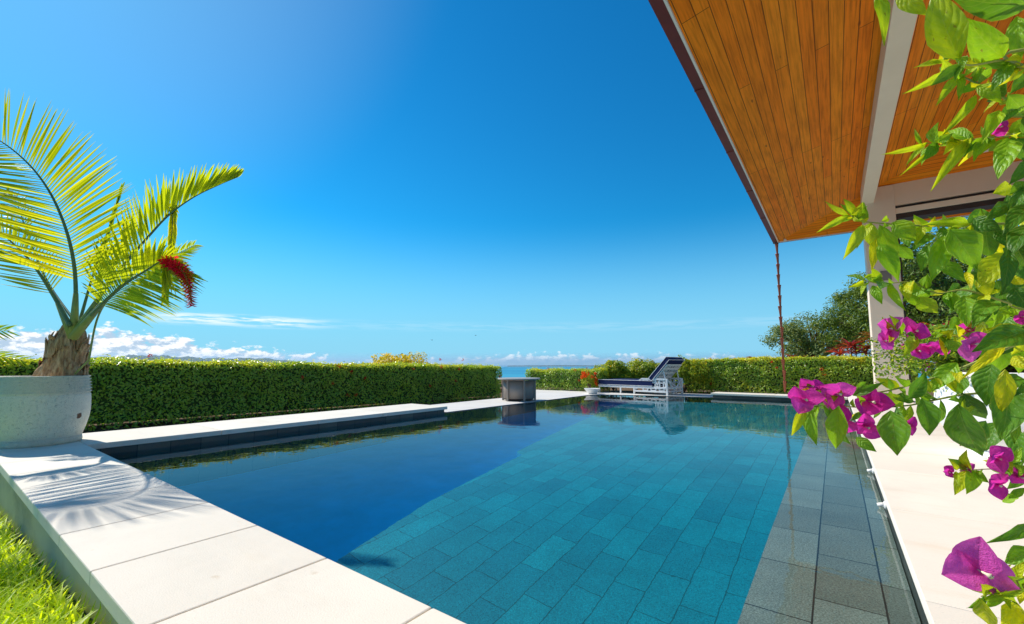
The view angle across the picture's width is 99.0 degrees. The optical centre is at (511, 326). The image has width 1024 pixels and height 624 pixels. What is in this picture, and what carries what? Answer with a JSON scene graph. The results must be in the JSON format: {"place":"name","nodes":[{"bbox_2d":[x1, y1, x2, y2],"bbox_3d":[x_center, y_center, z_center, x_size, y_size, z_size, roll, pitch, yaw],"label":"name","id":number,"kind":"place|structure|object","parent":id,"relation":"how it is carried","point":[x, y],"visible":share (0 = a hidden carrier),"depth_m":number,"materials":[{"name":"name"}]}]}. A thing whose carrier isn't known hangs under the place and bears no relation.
{"place":"outdoors","nodes":[
{"label":"outdoors","id":0,"kind":"place"},
{"bbox_2d":[21,354,306,363],"bbox_3d":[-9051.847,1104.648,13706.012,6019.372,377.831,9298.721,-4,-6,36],"label":"hills","id":1,"kind":"structure","parent":0,"point":[194,359],"depth_m":12812.56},
{"bbox_2d":[83,393,501,432],"bbox_3d":[-6.259,3.998,13.300,11.780,3.400,13.530,-4,-6,36],"label":"garden bed","id":2,"kind":"object","parent":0,"point":[130,424],"depth_m":9.05,"materials":[{"name":"stone"}]},
{"bbox_2d":[0,353,501,430],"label":"hedge","id":3,"kind":"object","parent":2,"relation":"on","point":[137,390],"visible":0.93,"depth_m":9.19,"materials":[{"name":"green plant"}]},
{"bbox_2d":[370,351,429,363],"bbox_3d":[-3.609,1.599,14.220,1.754,1.562,3.312,-4,-6,36],"label":"croton shrub","id":4,"kind":"object","parent":2,"relation":"on","point":[385,358],"visible":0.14,"depth_m":13.97,"materials":[{"name":"yellow plant"}]},
{"bbox_2d":[0,0,1019,364],"label":"sky","id":5,"kind":"structure","parent":0,"point":[545,182],"materials":[{"name":"blue"}]},
{"bbox_2d":[106,395,927,623],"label":"pool water","id":6,"kind":"structure","parent":0,"point":[610,509],"depth_m":2.87,"materials":[{"name":"blue liquid"}]},
{"bbox_2d":[507,365,601,366],"bbox_3d":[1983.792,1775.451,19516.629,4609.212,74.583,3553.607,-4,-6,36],"label":"hills","id":7,"kind":"structure","parent":0,"point":[553,366],"depth_m":18919.12,"materials":[{"name":"blue"}]},
{"bbox_2d":[496,380,933,401],"bbox_3d":[10.873,4.095,15.286,37.000,3.560,10.000,-4,-6,36],"label":"garden bed","id":8,"kind":"object","parent":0,"point":[692,392],"depth_m":16.25,"materials":[{"name":"soil"}]},
{"bbox_2d":[525,366,610,391],"bbox_3d":[2.008,1.942,16.176,3.266,0.949,0.953,-4,-6,36],"label":"hedge","id":9,"kind":"object","parent":8,"relation":"on","point":[563,378],"visible":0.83,"depth_m":15.86,"materials":[{"name":"green plant"}]},
{"bbox_2d":[594,360,634,390],"bbox_3d":[3.726,1.786,15.921,1.935,1.132,1.204,-4,-6,36],"label":"shrub","id":10,"kind":"object","parent":8,"relation":"on","point":[616,368],"visible":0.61,"depth_m":15.57,"materials":[{"name":"green plant"}]},
{"bbox_2d":[624,358,677,385],"bbox_3d":[4.793,1.721,15.520,2.456,1.190,1.537,-4,-6,36],"label":"shrub","id":11,"kind":"object","parent":8,"relation":"on","point":[641,369],"visible":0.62,"depth_m":15.29,"materials":[{"name":"green plant"}]},
{"bbox_2d":[668,355,716,391],"bbox_3d":[5.921,1.615,14.935,2.022,1.298,1.315,-4,-6,36],"label":"shrub","id":12,"kind":"object","parent":8,"relation":"on","point":[686,373],"visible":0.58,"depth_m":14.49,"materials":[{"name":"green plant"}]},
{"bbox_2d":[687,354,918,393],"bbox_3d":[8.587,1.525,13.582,5.907,1.300,1.161,-4,-6,36],"label":"hedge","id":13,"kind":"object","parent":8,"relation":"on","point":[761,374],"visible":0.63,"depth_m":13.39,"materials":[{"name":"green plant"}]},
{"bbox_2d":[826,338,871,357],"bbox_3d":[10.676,1.254,13.795,1.438,1.802,1.317,-4,-6,36],"label":"cordyline","id":14,"kind":"object","parent":8,"relation":"on","point":[840,352],"visible":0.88,"depth_m":13.80,"materials":[{"name":"red plant"}]},
{"bbox_2d":[851,331,870,355],"bbox_3d":[11.276,1.113,13.568,1.511,2.041,1.422,-4,-6,36],"label":"cordyline","id":15,"kind":"object","parent":8,"relation":"on","point":[866,338],"visible":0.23,"depth_m":13.68,"materials":[{"name":"green plant"}]},
{"bbox_2d":[488,365,962,382],"bbox_3d":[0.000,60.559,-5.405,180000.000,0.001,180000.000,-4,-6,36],"label":"sea","id":16,"kind":"structure","parent":0,"point":[513,371],"depth_m":4942.18,"materials":[{"name":"liquid"}]},
{"bbox_3d":[1.012,0.620,-0.031,0.600,0.360,0.600,-4,-6,36],"label":"planter","id":17,"kind":"object","parent":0,"visible":0},
{"bbox_2d":[788,0,1023,623],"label":"bougainvillea","id":18,"kind":"object","parent":17,"relation":"in","point":[986,328],"visible":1,"depth_m":0.58,"materials":[{"name":"green plant"}]},
{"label":"ledge wall","id":19,"kind":"structure","parent":0,"visible":0},
{"bbox_2d":[79,404,446,448],"bbox_3d":[-3.207,1.441,6.797,1.050,0.058,5.138,-4,-6,36],"label":"pool ledge","id":20,"kind":"object","parent":19,"relation":"on","point":[110,439],"visible":0.91,"depth_m":5.83,"materials":[{"name":"beige stone"}]},
{"bbox_3d":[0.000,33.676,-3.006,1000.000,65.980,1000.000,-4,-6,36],"label":"terrain","id":21,"kind":"structure","parent":0,"visible":0},
{"bbox_2d":[0,473,117,623],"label":"retaining wall","id":22,"kind":"structure","parent":21,"relation":"on","point":[19,512],"depth_m":2.46,"materials":[{"name":"grey concrete"}]},
{"bbox_2d":[0,441,465,623],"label":"pool coping","id":23,"kind":"object","parent":22,"relation":"on","point":[135,545],"visible":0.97,"depth_m":1.83,"materials":[{"name":"beige stone"}]},
{"bbox_2d":[0,375,91,448],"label":"planter","id":24,"kind":"object","parent":23,"relation":"on","point":[38,411],"visible":0.99,"depth_m":4.30,"materials":[{"name":"concrete"}]},
{"bbox_2d":[0,90,243,375],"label":"palm tree","id":25,"kind":"object","parent":24,"relation":"in","point":[67,348],"visible":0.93,"depth_m":4.47,"materials":[{"name":"green plant"}]},
{"bbox_2d":[74,255,196,373],"bbox_3d":[-3.838,-0.059,4.286,1.877,1.233,0.237,-2,-5,18],"label":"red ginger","id":26,"kind":"object","parent":24,"relation":"on","point":[174,266],"visible":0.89,"depth_m":4.08,"materials":[{"name":"red plant"}]},
{"bbox_2d":[96,395,928,623],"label":"pool wall","id":27,"kind":"structure","parent":21,"relation":"on","point":[111,450],"depth_m":5.70,"materials":[{"name":"stone"}]},
{"bbox_2d":[877,501,887,509],"bbox_3d":[2.411,1.163,2.851,0.052,0.056,0.056,-4,-6,36],"label":"pool nozzle","id":28,"kind":"object","parent":27,"relation":"attached to","point":[881,504],"visible":0.77,"depth_m":2.84,"materials":[{"name":"white paint"}]},
{"bbox_2d":[758,310,868,357],"bbox_3d":[21.442,1.922,31.092,6.944,5.923,7.738,-4,-6,36],"label":"tree","id":29,"kind":"object","parent":21,"relation":"on","point":[801,341],"visible":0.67,"depth_m":30.23,"materials":[{"name":"green plant"}]},
{"bbox_2d":[807,271,953,347],"bbox_3d":[23.733,0.234,26.952,9.172,8.519,8.918,-4,-6,36],"label":"tree","id":30,"kind":"object","parent":21,"relation":"on","point":[840,300],"visible":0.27,"depth_m":27.38,"materials":[{"name":"green plant"}]},
{"bbox_2d":[839,214,1010,344],"bbox_3d":[23.340,-0.939,21.904,10.577,9.922,10.067,1,-5,-14],"label":"tree","id":31,"kind":"object","parent":21,"relation":"on","point":[911,270],"visible":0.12,"depth_m":21.77,"materials":[{"name":"green plant"}]},
{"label":"deck base","id":32,"kind":"structure","parent":0,"visible":0},
{"bbox_2d":[847,395,1023,623],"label":"pool deck","id":33,"kind":"structure","parent":32,"relation":"on","point":[935,519],"depth_m":2.38,"materials":[{"name":"stone"}]},
{"bbox_2d":[648,0,1023,394],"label":"pavilion","id":34,"kind":"structure","parent":33,"relation":"on","point":[810,107],"depth_m":6.75,"materials":[{"name":"wood"}]},
{"bbox_2d":[775,243,786,391],"bbox_3d":[7.867,-0.298,12.802,0.133,4.411,0.135,-4,-6,36],"label":"rain chain","id":35,"kind":"object","parent":34,"relation":"hanging from","point":[780,319],"visible":1,"depth_m":12.78,"materials":[{"name":"orange metal"}]},
{"bbox_2d":[934,371,1023,464],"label":"planter","id":36,"kind":"object","parent":33,"relation":"on","point":[948,404],"visible":0.16,"depth_m":3.76,"materials":[{"name":"white concrete"}]},
{"bbox_2d":[856,316,1023,392],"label":"bougainvillea","id":37,"kind":"object","parent":36,"relation":"in","point":[918,364],"visible":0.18,"depth_m":4.17,"materials":[{"name":"plant"}]},
{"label":"lawn","id":38,"kind":"structure","parent":0,"visible":0},
{"bbox_2d":[0,506,111,623],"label":"lawn","id":39,"kind":"structure","parent":38,"relation":"on","point":[90,621],"depth_m":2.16,"materials":[{"name":"green plant"}]},
{"bbox_2d":[0,324,30,368],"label":"palm plant","id":40,"kind":"object","parent":39,"relation":"on","point":[5,352],"visible":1,"depth_m":5.63,"materials":[{"name":"green plant"}]},
{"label":"terrace base","id":41,"kind":"structure","parent":0,"visible":0},
{"bbox_2d":[435,389,712,411],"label":"terrace","id":42,"kind":"structure","parent":41,"relation":"on","point":[542,395],"depth_m":12.44,"materials":[{"name":"white stone"}]},
{"bbox_2d":[498,377,539,401],"bbox_3d":[0.181,1.653,11.468,1.120,0.582,1.120,-4,-6,36],"label":"round table","id":43,"kind":"object","parent":42,"relation":"on","point":[516,389],"visible":1,"depth_m":11.13,"materials":[{"name":"grey stone"}]},
{"bbox_2d":[584,388,599,393],"bbox_3d":[2.583,2.093,14.091,0.520,0.172,0.520,-4,-6,36],"label":"shallow bowl","id":44,"kind":"object","parent":42,"relation":"on","point":[592,390],"visible":1,"depth_m":13.94,"materials":[{"name":"white ceramic"}]},
{"bbox_2d":[580,370,597,387],"bbox_3d":[2.648,1.872,15.026,0.589,0.754,0.569,0,-5,3],"label":"flowering shrub","id":45,"kind":"object","parent":44,"relation":"in","point":[589,381],"visible":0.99,"depth_m":14.93,"materials":[{"name":"red plant"}]},
{"bbox_2d":[598,357,684,395],"bbox_3d":[4.255,1.627,14.507,2.544,1.173,1.141,-5,-7,44],"label":"sun lounger","id":46,"kind":"object","parent":42,"relation":"on","point":[663,373],"visible":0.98,"depth_m":13.84,"materials":[{"name":"white paint"}]},
{"bbox_2d":[713,395,847,402],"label":"ledge wall","id":47,"kind":"structure","parent":42,"relation":"on","point":[754,397],"depth_m":12.01,"materials":[{"name":"stone"}]},
{"bbox_2d":[711,392,847,399],"bbox_3d":[7.200,1.900,11.970,3.140,0.053,0.690,-4,-6,36],"label":"pool ledge","id":48,"kind":"object","parent":47,"relation":"on","point":[752,394],"visible":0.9,"depth_m":12.08,"materials":[{"name":"beige stone"}]}
]}

